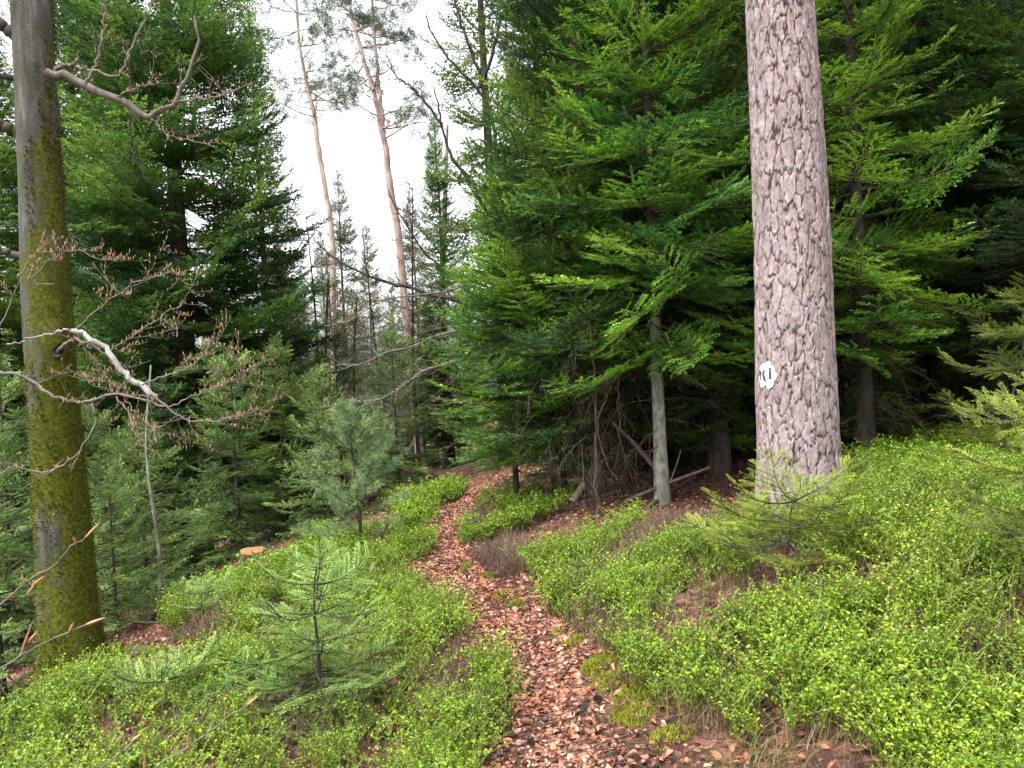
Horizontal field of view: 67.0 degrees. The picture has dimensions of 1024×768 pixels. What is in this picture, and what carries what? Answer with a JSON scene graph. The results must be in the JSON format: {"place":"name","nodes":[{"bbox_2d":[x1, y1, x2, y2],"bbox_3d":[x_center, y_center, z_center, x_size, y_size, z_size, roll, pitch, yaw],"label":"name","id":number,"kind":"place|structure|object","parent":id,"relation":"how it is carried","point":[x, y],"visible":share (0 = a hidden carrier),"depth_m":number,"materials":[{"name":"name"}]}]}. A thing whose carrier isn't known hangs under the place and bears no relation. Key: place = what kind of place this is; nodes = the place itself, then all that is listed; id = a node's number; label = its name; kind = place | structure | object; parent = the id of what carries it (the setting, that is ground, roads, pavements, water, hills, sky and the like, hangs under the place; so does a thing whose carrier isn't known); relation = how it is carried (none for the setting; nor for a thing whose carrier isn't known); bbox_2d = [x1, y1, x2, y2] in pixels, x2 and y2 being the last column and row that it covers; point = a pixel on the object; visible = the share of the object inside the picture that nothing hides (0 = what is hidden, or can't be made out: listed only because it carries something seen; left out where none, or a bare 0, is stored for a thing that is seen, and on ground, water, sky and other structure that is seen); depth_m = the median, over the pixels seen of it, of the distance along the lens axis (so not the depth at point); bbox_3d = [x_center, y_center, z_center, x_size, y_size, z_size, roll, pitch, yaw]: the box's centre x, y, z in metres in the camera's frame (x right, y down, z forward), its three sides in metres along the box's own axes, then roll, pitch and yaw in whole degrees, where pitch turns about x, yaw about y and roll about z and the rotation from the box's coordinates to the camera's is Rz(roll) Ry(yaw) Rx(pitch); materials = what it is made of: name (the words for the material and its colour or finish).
{"place":"outdoors","nodes":[
{"label":"outdoors","id":0,"kind":"place"},
{"bbox_2d":[0,0,743,410],"label":"sky","id":1,"kind":"structure","parent":0,"point":[351,145],"materials":[{"name":"white"}]},
{"bbox_2d":[0,347,1023,767],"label":"ground","id":2,"kind":"structure","parent":0,"point":[678,499],"depth_m":3.53,"materials":[{"name":"brown soil"}]},
{"bbox_2d":[0,183,33,628],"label":"fir tree","id":3,"kind":"object","parent":2,"relation":"on","point":[4,305],"visible":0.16,"depth_m":11.24,"materials":[{"name":"green plant"}]},
{"bbox_2d":[0,523,105,668],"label":"beech sapling","id":4,"kind":"object","parent":2,"relation":"on","point":[31,589],"visible":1,"depth_m":1.60,"materials":[{"name":"brown plant"}]},
{"bbox_2d":[0,5,112,636],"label":"fir tree","id":5,"kind":"object","parent":2,"relation":"on","point":[9,178],"visible":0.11,"depth_m":13.10,"materials":[{"name":"green plant"}]},
{"bbox_2d":[0,423,116,703],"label":"young fir","id":6,"kind":"object","parent":2,"relation":"on","point":[6,477],"visible":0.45,"depth_m":5.58,"materials":[{"name":"green plant"}]},
{"bbox_2d":[0,355,131,666],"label":"young fir","id":7,"kind":"object","parent":2,"relation":"on","point":[15,616],"visible":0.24,"depth_m":7.55,"materials":[{"name":"green plant"}]},
{"bbox_2d":[0,415,142,643],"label":"young fir","id":8,"kind":"object","parent":2,"relation":"on","point":[9,606],"visible":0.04,"depth_m":11.03,"materials":[{"name":"green plant"}]},
{"bbox_2d":[0,0,190,585],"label":"fir tree","id":9,"kind":"object","parent":2,"relation":"on","point":[69,87],"visible":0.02,"depth_m":15.58,"materials":[{"name":"green plant"}]},
{"bbox_2d":[16,395,190,615],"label":"young fir","id":10,"kind":"object","parent":2,"relation":"on","point":[90,420],"visible":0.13,"depth_m":9.12,"materials":[{"name":"green plant"}]},
{"bbox_2d":[34,452,179,639],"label":"young fir","id":11,"kind":"object","parent":2,"relation":"on","point":[109,472],"visible":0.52,"depth_m":6.88,"materials":[{"name":"green plant"}]},
{"bbox_2d":[106,620,162,624],"bbox_3d":[-3.351,2.091,6.741,0.089,0.594,2.421,-4,2,-40],"label":"fallen branch","id":12,"kind":"object","parent":2,"relation":"on","point":[142,622],"visible":0.36,"depth_m":6.36,"materials":[{"name":"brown wood"}]},
{"bbox_2d":[107,642,165,657],"bbox_3d":[-2.903,1.944,5.650,0.192,0.676,2.481,-4,2,-37],"label":"fallen log","id":13,"kind":"object","parent":2,"relation":"on","point":[138,650],"visible":0.34,"depth_m":4.90,"materials":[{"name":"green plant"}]},
{"bbox_2d":[0,0,284,699],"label":"beech tree","id":14,"kind":"object","parent":2,"relation":"on","point":[66,593],"visible":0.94,"depth_m":4.87,"materials":[{"name":"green plant"}]},
{"bbox_2d":[64,0,228,576],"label":"fir tree","id":15,"kind":"object","parent":2,"relation":"on","point":[90,98],"visible":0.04,"depth_m":14.24,"materials":[{"name":"green plant"}]},
{"bbox_2d":[113,365,179,615],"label":"dead sapling","id":16,"kind":"object","parent":2,"relation":"on","point":[157,539],"visible":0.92,"depth_m":6.95,"materials":[{"name":"grey wood"}]},
{"bbox_2d":[89,415,209,613],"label":"young fir","id":17,"kind":"object","parent":2,"relation":"on","point":[177,550],"visible":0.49,"depth_m":8.25,"materials":[{"name":"green plant"}]},
{"bbox_2d":[101,631,239,735],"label":"fir sapling","id":18,"kind":"object","parent":2,"relation":"on","point":[136,682],"visible":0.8,"depth_m":3.51,"materials":[{"name":"green plant"}]},
{"bbox_2d":[99,372,247,601],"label":"young fir","id":19,"kind":"object","parent":2,"relation":"on","point":[165,399],"visible":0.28,"depth_m":10.43,"materials":[{"name":"green plant"}]},
{"bbox_2d":[10,0,344,575],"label":"fir tree","id":20,"kind":"object","parent":2,"relation":"on","point":[176,38],"visible":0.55,"depth_m":11.14,"materials":[{"name":"green plant"}]},
{"bbox_2d":[101,696,257,767],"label":"beech sapling","id":21,"kind":"object","parent":2,"relation":"on","point":[182,750],"visible":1,"depth_m":1.60,"materials":[{"name":"brown plant"}]},
{"bbox_2d":[167,567,243,622],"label":"fir sapling","id":22,"kind":"object","parent":2,"relation":"on","point":[190,593],"visible":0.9,"depth_m":5.05,"materials":[{"name":"green plant"}]},
{"bbox_2d":[151,339,313,576],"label":"young fir","id":23,"kind":"object","parent":2,"relation":"on","point":[240,530],"visible":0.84,"depth_m":9.67,"materials":[{"name":"green plant"}]},
{"bbox_2d":[240,547,265,564],"bbox_3d":[-2.713,1.855,8.074,0.296,0.256,0.279,-3,2,0],"label":"tree stump","id":24,"kind":"object","parent":2,"relation":"on","point":[247,550],"visible":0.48,"depth_m":8.08,"materials":[{"name":"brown wood"}]},
{"bbox_2d":[202,5,343,529],"bbox_3d":[-4.809,-2.116,14.943,3.008,10.227,2.990,-2,2,21],"label":"fir tree","id":25,"kind":"object","parent":2,"relation":"on","point":[280,217],"visible":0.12,"depth_m":14.61,"materials":[{"name":"green plant"}]},
{"bbox_2d":[202,332,351,546],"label":"young fir","id":26,"kind":"object","parent":2,"relation":"on","point":[288,388],"visible":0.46,"depth_m":10.64,"materials":[{"name":"green plant"}]},
{"bbox_2d":[206,228,353,519],"bbox_3d":[-4.460,-0.034,14.034,3.318,5.547,3.136,-2,2,35],"label":"conifer tree","id":27,"kind":"object","parent":2,"relation":"on","point":[274,245],"visible":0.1,"depth_m":13.97,"materials":[{"name":"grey plant"}]},
{"bbox_2d":[267,243,315,517],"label":"fir tree","id":28,"kind":"object","parent":2,"relation":"on","point":[304,420],"depth_m":22.77,"materials":[{"name":"green plant"}]},
{"bbox_2d":[187,525,408,744],"bbox_3d":[-0.917,1.065,3.393,0.934,0.885,0.807,-3,2,0],"label":"fir sapling","id":29,"kind":"object","parent":2,"relation":"on","point":[278,614],"visible":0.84,"depth_m":3.42,"materials":[{"name":"green plant"}]},
{"bbox_2d":[298,296,323,514],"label":"fir tree","id":30,"kind":"object","parent":2,"relation":"on","point":[310,356],"visible":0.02,"depth_m":26.75,"materials":[{"name":"green plant"}]},
{"bbox_2d":[255,0,369,478],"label":"pine tree","id":31,"kind":"object","parent":2,"relation":"on","point":[314,30],"visible":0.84,"depth_m":20.95,"materials":[{"name":"brown plant"}]},
{"bbox_2d":[265,363,390,541],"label":"young fir","id":32,"kind":"object","parent":2,"relation":"on","point":[322,397],"visible":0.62,"depth_m":9.40,"materials":[{"name":"green plant"}]},
{"bbox_2d":[308,229,350,476],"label":"fir tree","id":33,"kind":"object","parent":2,"relation":"on","point":[321,258],"visible":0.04,"depth_m":29.55,"materials":[{"name":"green plant"}]},
{"bbox_2d":[316,280,342,510],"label":"dead sapling","id":34,"kind":"object","parent":2,"relation":"on","point":[327,307],"visible":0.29,"depth_m":13.95,"materials":[{"name":"wood"}]},
{"bbox_2d":[251,194,419,511],"bbox_3d":[-3.642,-0.574,14.794,3.181,6.276,2.786,-3,2,14],"label":"conifer tree","id":35,"kind":"object","parent":2,"relation":"on","point":[337,293],"visible":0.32,"depth_m":14.97,"materials":[{"name":"green plant"}]},
{"bbox_2d":[283,319,411,518],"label":"young fir","id":36,"kind":"object","parent":2,"relation":"on","point":[346,370],"visible":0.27,"depth_m":12.88,"materials":[{"name":"green plant"}]},
{"bbox_2d":[287,387,416,542],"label":"young pine","id":37,"kind":"object","parent":2,"relation":"on","point":[343,421],"visible":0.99,"depth_m":6.72,"materials":[{"name":"green plant"}]},
{"bbox_2d":[346,300,358,456],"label":"dead sapling","id":38,"kind":"object","parent":2,"relation":"on","point":[355,325],"visible":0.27,"depth_m":14.44,"materials":[{"name":"wood"}]},
{"bbox_2d":[313,169,398,492],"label":"fir tree","id":39,"kind":"object","parent":2,"relation":"on","point":[340,239],"visible":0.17,"depth_m":22.65,"materials":[{"name":"green plant"}]},
{"bbox_2d":[308,252,409,485],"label":"conifer tree","id":40,"kind":"object","parent":2,"relation":"on","point":[333,280],"visible":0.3,"depth_m":18.96,"materials":[{"name":"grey plant"}]},
{"bbox_2d":[305,0,444,472],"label":"pine tree","id":41,"kind":"object","parent":2,"relation":"on","point":[367,21],"visible":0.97,"depth_m":17.94,"materials":[{"name":"brown plant"}]},
{"bbox_2d":[309,221,449,479],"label":"bare tree","id":42,"kind":"object","parent":2,"relation":"on","point":[374,301],"visible":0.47,"depth_m":16.44,"materials":[{"name":"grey plant"}]},
{"bbox_2d":[348,224,413,491],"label":"fir tree","id":43,"kind":"object","parent":2,"relation":"on","point":[370,284],"visible":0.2,"depth_m":25.72,"materials":[{"name":"green plant"}]},
{"bbox_2d":[322,165,476,472],"bbox_3d":[-2.030,-1.159,14.831,2.920,6.101,2.880,-3,2,0],"label":"bare tree","id":44,"kind":"object","parent":2,"relation":"on","point":[412,310],"visible":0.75,"depth_m":14.93,"materials":[{"name":"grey plant"}]},
{"bbox_2d":[344,322,467,504],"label":"young fir","id":45,"kind":"object","parent":2,"relation":"on","point":[406,364],"visible":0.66,"depth_m":11.39,"materials":[{"name":"green plant"}]},
{"bbox_2d":[379,187,460,471],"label":"fir tree","id":46,"kind":"object","parent":2,"relation":"on","point":[435,465],"visible":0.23,"depth_m":20.70,"materials":[{"name":"green plant"}]},
{"bbox_2d":[302,0,544,426],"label":"bare tree","id":47,"kind":"object","parent":2,"relation":"on","point":[432,294],"visible":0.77,"depth_m":8.18,"materials":[{"name":"brown plant"}]},
{"bbox_2d":[438,125,448,468],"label":"beech tree","id":48,"kind":"object","parent":2,"relation":"on","point":[443,465],"visible":0.25,"depth_m":16.44,"materials":[{"name":"grey plant"}]},
{"bbox_2d":[396,115,494,467],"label":"fir tree","id":49,"kind":"object","parent":2,"relation":"on","point":[437,187],"visible":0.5,"depth_m":15.68,"materials":[{"name":"green plant"}]},
{"bbox_2d":[182,502,720,662],"bbox_3d":[-1.059,1.407,5.651,4.995,1.028,2.839,-2,2,29],"label":"heather","id":50,"kind":"object","parent":2,"relation":"on","point":[500,557],"visible":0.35,"depth_m":5.23,"materials":[{"name":"plant"}]},
{"bbox_2d":[417,0,535,463],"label":"fir tree","id":51,"kind":"object","parent":2,"relation":"on","point":[481,52],"visible":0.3,"depth_m":12.55,"materials":[{"name":"green plant"}]},
{"bbox_2d":[0,41,1010,595],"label":"distant woodland","id":52,"kind":"object","parent":2,"relation":"on","point":[392,311],"visible":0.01,"depth_m":29.45,"materials":[{"name":"green plant"}]},
{"bbox_2d":[418,153,594,506],"bbox_3d":[0.033,-0.430,7.592,1.878,3.716,2.012,-2,2,38],"label":"fir tree","id":53,"kind":"object","parent":2,"relation":"on","point":[469,299],"visible":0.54,"depth_m":7.40,"materials":[{"name":"green plant"}]},
{"bbox_2d":[0,416,1023,767],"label":"bilberry cover","id":54,"kind":"object","parent":2,"relation":"on","point":[874,672],"visible":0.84,"depth_m":3.38,"materials":[{"name":"green plant"}]},
{"bbox_2d":[0,412,1023,767],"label":"leaf litter","id":55,"kind":"object","parent":2,"relation":"on","point":[446,560],"visible":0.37,"depth_m":3.90,"materials":[{"name":"brown plant"}]},
{"bbox_2d":[670,450,680,479],"bbox_3d":[1.410,0.697,6.651,0.169,0.244,0.012,-5,2,-42],"label":"dead pole","id":56,"kind":"object","parent":55,"relation":"on","point":[675,466],"visible":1,"depth_m":6.64,"materials":[{"name":"grey wood"}]},
{"bbox_2d":[454,2,638,450],"bbox_3d":[0.891,-4.336,11.495,3.669,11.230,3.841,-3,2,0],"label":"fir tree","id":57,"kind":"object","parent":2,"relation":"on","point":[476,227],"depth_m":10.79,"materials":[{"name":"green plant"}]},
{"bbox_2d":[432,0,662,493],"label":"fir tree","id":58,"kind":"object","parent":2,"relation":"on","point":[500,131],"visible":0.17,"depth_m":7.65,"materials":[{"name":"green plant"}]},
{"bbox_2d":[475,206,635,496],"bbox_3d":[0.475,-0.212,7.561,1.653,3.053,1.543,-1,2,42],"label":"fir tree","id":59,"kind":"object","parent":2,"relation":"on","point":[538,445],"visible":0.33,"depth_m":7.31,"materials":[{"name":"green plant"}]},
{"bbox_2d":[501,266,634,478],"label":"fir tree","id":60,"kind":"object","parent":2,"relation":"on","point":[532,473],"visible":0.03,"depth_m":9.44,"materials":[{"name":"green plant"}]},
{"bbox_2d":[552,494,598,505],"bbox_3d":[0.603,1.116,7.458,0.510,0.120,0.127,-3,2,6],"label":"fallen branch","id":61,"kind":"object","parent":2,"relation":"on","point":[587,497],"visible":0.27,"depth_m":7.45,"materials":[{"name":"brown wood"}]},
{"bbox_2d":[487,320,664,524],"bbox_3d":[0.537,0.421,7.113,1.715,1.970,1.476,-3,2,11],"label":"dead brush","id":62,"kind":"object","parent":2,"relation":"on","point":[597,433],"visible":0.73,"depth_m":6.99,"materials":[{"name":"brown wood"}]},
{"bbox_2d":[569,482,586,504],"bbox_3d":[0.583,0.970,6.849,0.204,0.186,0.063,-4,2,-40],"label":"dead pole","id":63,"kind":"object","parent":2,"relation":"on","point":[576,493],"visible":0.81,"depth_m":6.83,"materials":[{"name":"brown wood"}]},
{"bbox_2d":[457,459,700,751],"bbox_3d":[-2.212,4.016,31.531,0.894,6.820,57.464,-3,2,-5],"label":"moss","id":64,"kind":"object","parent":2,"relation":"on","point":[622,715],"visible":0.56,"depth_m":3.35,"materials":[{"name":"green plant"}]},
{"bbox_2d":[546,489,620,512],"bbox_3d":[0.615,1.123,7.269,0.924,0.175,0.176,-3,2,-13],"label":"fallen branch","id":65,"kind":"object","parent":2,"relation":"on","point":[592,499],"visible":0.5,"depth_m":7.24,"materials":[{"name":"brown wood"}]},
{"bbox_2d":[419,0,752,497],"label":"fir tree","id":66,"kind":"object","parent":2,"relation":"on","point":[550,170],"visible":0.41,"depth_m":6.99,"materials":[{"name":"green plant"}]},
{"bbox_2d":[561,451,619,516],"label":"dead sapling","id":67,"kind":"object","parent":2,"relation":"on","point":[597,499],"visible":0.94,"depth_m":6.66,"materials":[{"name":"brown wood"}]},
{"bbox_2d":[463,0,752,462],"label":"fir tree","id":68,"kind":"object","parent":2,"relation":"on","point":[589,90],"visible":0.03,"depth_m":9.71,"materials":[{"name":"green plant"}]},
{"bbox_2d":[565,258,682,471],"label":"fir tree","id":69,"kind":"object","parent":2,"relation":"on","point":[640,439],"visible":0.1,"depth_m":9.11,"materials":[{"name":"green plant"}]},
{"bbox_2d":[498,0,754,504],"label":"fir tree","id":70,"kind":"object","parent":2,"relation":"on","point":[717,194],"visible":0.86,"depth_m":6.41,"materials":[{"name":"green plant"}]},
{"bbox_2d":[612,421,652,468],"bbox_3d":[1.118,0.572,6.956,0.426,0.485,0.055,-2,2,18],"label":"dead pole","id":71,"kind":"object","parent":70,"relation":"attached to","point":[649,461],"visible":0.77,"depth_m":6.95,"materials":[{"name":"brown wood"}]},
{"bbox_2d":[252,477,1023,767],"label":"dry grass","id":72,"kind":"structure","parent":2,"relation":"on","point":[756,755],"depth_m":2.75,"materials":[{"name":"plant"}]},
{"bbox_2d":[624,466,709,502],"bbox_3d":[1.355,0.881,6.757,0.754,0.304,0.042,-3,2,7],"label":"dead pole","id":73,"kind":"object","parent":2,"relation":"on","point":[641,494],"visible":0.95,"depth_m":6.74,"materials":[{"name":"brown wood"}]},
{"bbox_2d":[642,475,695,511],"bbox_3d":[1.444,0.981,7.036,0.059,0.110,1.361,-2,2,31],"label":"fallen branch","id":74,"kind":"object","parent":2,"relation":"on","point":[655,502],"visible":0.72,"depth_m":7.04,"materials":[{"name":"brown wood"}]},
{"bbox_2d":[629,288,737,462],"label":"fir tree","id":75,"kind":"object","parent":2,"relation":"on","point":[671,456],"visible":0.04,"depth_m":9.60,"materials":[{"name":"green plant"}]},
{"bbox_2d":[623,1,745,423],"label":"fir tree","id":76,"kind":"object","parent":2,"relation":"on","point":[688,112],"depth_m":11.38,"materials":[{"name":"green plant"}]},
{"bbox_2d":[628,226,756,466],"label":"fir tree","id":77,"kind":"object","parent":2,"relation":"on","point":[702,458],"visible":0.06,"depth_m":9.24,"materials":[{"name":"green plant"}]},
{"bbox_2d":[647,259,756,457],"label":"fir tree","id":78,"kind":"object","parent":2,"relation":"on","point":[706,419],"visible":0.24,"depth_m":7.75,"materials":[{"name":"green plant"}]},
{"bbox_2d":[563,0,890,479],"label":"fir tree","id":79,"kind":"object","parent":2,"relation":"on","point":[719,462],"visible":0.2,"depth_m":7.16,"materials":[{"name":"green plant"}]},
{"bbox_2d":[619,0,899,450],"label":"fir tree","id":80,"kind":"object","parent":2,"relation":"on","point":[837,192],"visible":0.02,"depth_m":9.50,"materials":[{"name":"green plant"}]},
{"bbox_2d":[727,259,846,453],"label":"fir tree","id":81,"kind":"object","parent":2,"relation":"on","point":[753,431],"visible":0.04,"depth_m":9.30,"materials":[{"name":"green plant"}]},
{"bbox_2d":[674,447,904,574],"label":"fir sapling","id":82,"kind":"object","parent":2,"relation":"on","point":[791,522],"visible":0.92,"depth_m":3.88,"materials":[{"name":"green plant"}]},
{"bbox_2d":[745,0,842,522],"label":"pine tree","id":83,"kind":"object","parent":2,"relation":"on","point":[796,396],"visible":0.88,"depth_m":4.95,"materials":[{"name":"grey plant"}]},
{"bbox_2d":[743,0,924,399],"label":"fir tree","id":84,"kind":"object","parent":2,"relation":"on","point":[821,20],"visible":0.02,"depth_m":10.31,"materials":[{"name":"green plant"}]},
{"bbox_2d":[715,0,1020,450],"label":"fir tree","id":85,"kind":"object","parent":2,"relation":"on","point":[859,273],"visible":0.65,"depth_m":6.98,"materials":[{"name":"green plant"}]},
{"bbox_2d":[835,234,926,448],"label":"fir tree","id":86,"kind":"object","parent":2,"relation":"on","point":[842,389],"visible":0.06,"depth_m":8.95,"materials":[{"name":"green plant"}]},
{"bbox_2d":[836,283,939,454],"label":"fir tree","id":87,"kind":"object","parent":2,"relation":"on","point":[883,396],"visible":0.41,"depth_m":7.78,"materials":[{"name":"green plant"}]},
{"bbox_2d":[819,0,1000,425],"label":"fir tree","id":88,"kind":"object","parent":2,"relation":"on","point":[921,370],"visible":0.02,"depth_m":11.36,"materials":[{"name":"green plant"}]},
{"bbox_2d":[819,0,1023,430],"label":"fir tree","id":89,"kind":"object","parent":2,"relation":"on","point":[932,373],"visible":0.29,"depth_m":8.68,"materials":[{"name":"green plant"}]},
{"bbox_2d":[829,0,1023,424],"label":"fir tree","id":90,"kind":"object","parent":2,"relation":"on","point":[940,14],"visible":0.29,"depth_m":8.08,"materials":[{"name":"green plant"}]},
{"bbox_2d":[882,287,1013,428],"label":"fir tree","id":91,"kind":"object","parent":2,"relation":"on","point":[924,366],"visible":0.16,"depth_m":9.56,"materials":[{"name":"green plant"}]},
{"bbox_2d":[883,0,1023,392],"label":"fir tree","id":92,"kind":"object","parent":2,"relation":"on","point":[1006,268],"visible":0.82,"depth_m":6.97,"materials":[{"name":"green plant"}]},
{"bbox_2d":[897,3,1023,402],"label":"fir tree","id":93,"kind":"object","parent":2,"relation":"on","point":[1014,286],"visible":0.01,"depth_m":11.41,"materials":[{"name":"green plant"}]},
{"bbox_2d":[920,223,1023,427],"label":"fir tree","id":94,"kind":"object","parent":2,"relation":"on","point":[961,394],"visible":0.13,"depth_m":8.87,"materials":[{"name":"green plant"}]},
{"bbox_2d":[925,271,1023,452],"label":"young fir","id":95,"kind":"object","parent":2,"relation":"on","point":[1018,364],"visible":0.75,"depth_m":6.10,"materials":[{"name":"green plant"}]},
{"bbox_2d":[944,307,1023,559],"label":"young fir","id":96,"kind":"object","parent":2,"relation":"on","point":[1012,469],"visible":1,"depth_m":3.13,"materials":[{"name":"green plant"}]},
{"bbox_2d":[420,451,610,767],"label":"path","id":97,"kind":"structure","parent":0,"point":[600,733],"depth_m":3.64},
{"bbox_2d":[526,738,535,746],"bbox_3d":[0.076,1.436,3.092,0.038,0.038,0.048,8,-3,0],"label":"pine cone","id":98,"kind":"object","parent":97,"relation":"on","point":[531,742],"visible":0.98,"depth_m":3.08,"materials":[{"name":"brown wood"}]},
{"bbox_2d":[580,703,587,711],"bbox_3d":[0.314,1.403,3.345,0.038,0.038,0.048,-15,0,31],"label":"pine cone","id":99,"kind":"object","parent":97,"relation":"on","point":[584,708],"visible":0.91,"depth_m":3.33,"materials":[{"name":"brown wood"}]},
{"bbox_2d":[593,695,602,702],"bbox_3d":[0.375,1.377,3.378,0.048,0.038,0.038,6,19,45],"label":"pine cone","id":100,"kind":"object","parent":97,"relation":"on","point":[597,698],"visible":1,"depth_m":3.37,"materials":[{"name":"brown wood"}]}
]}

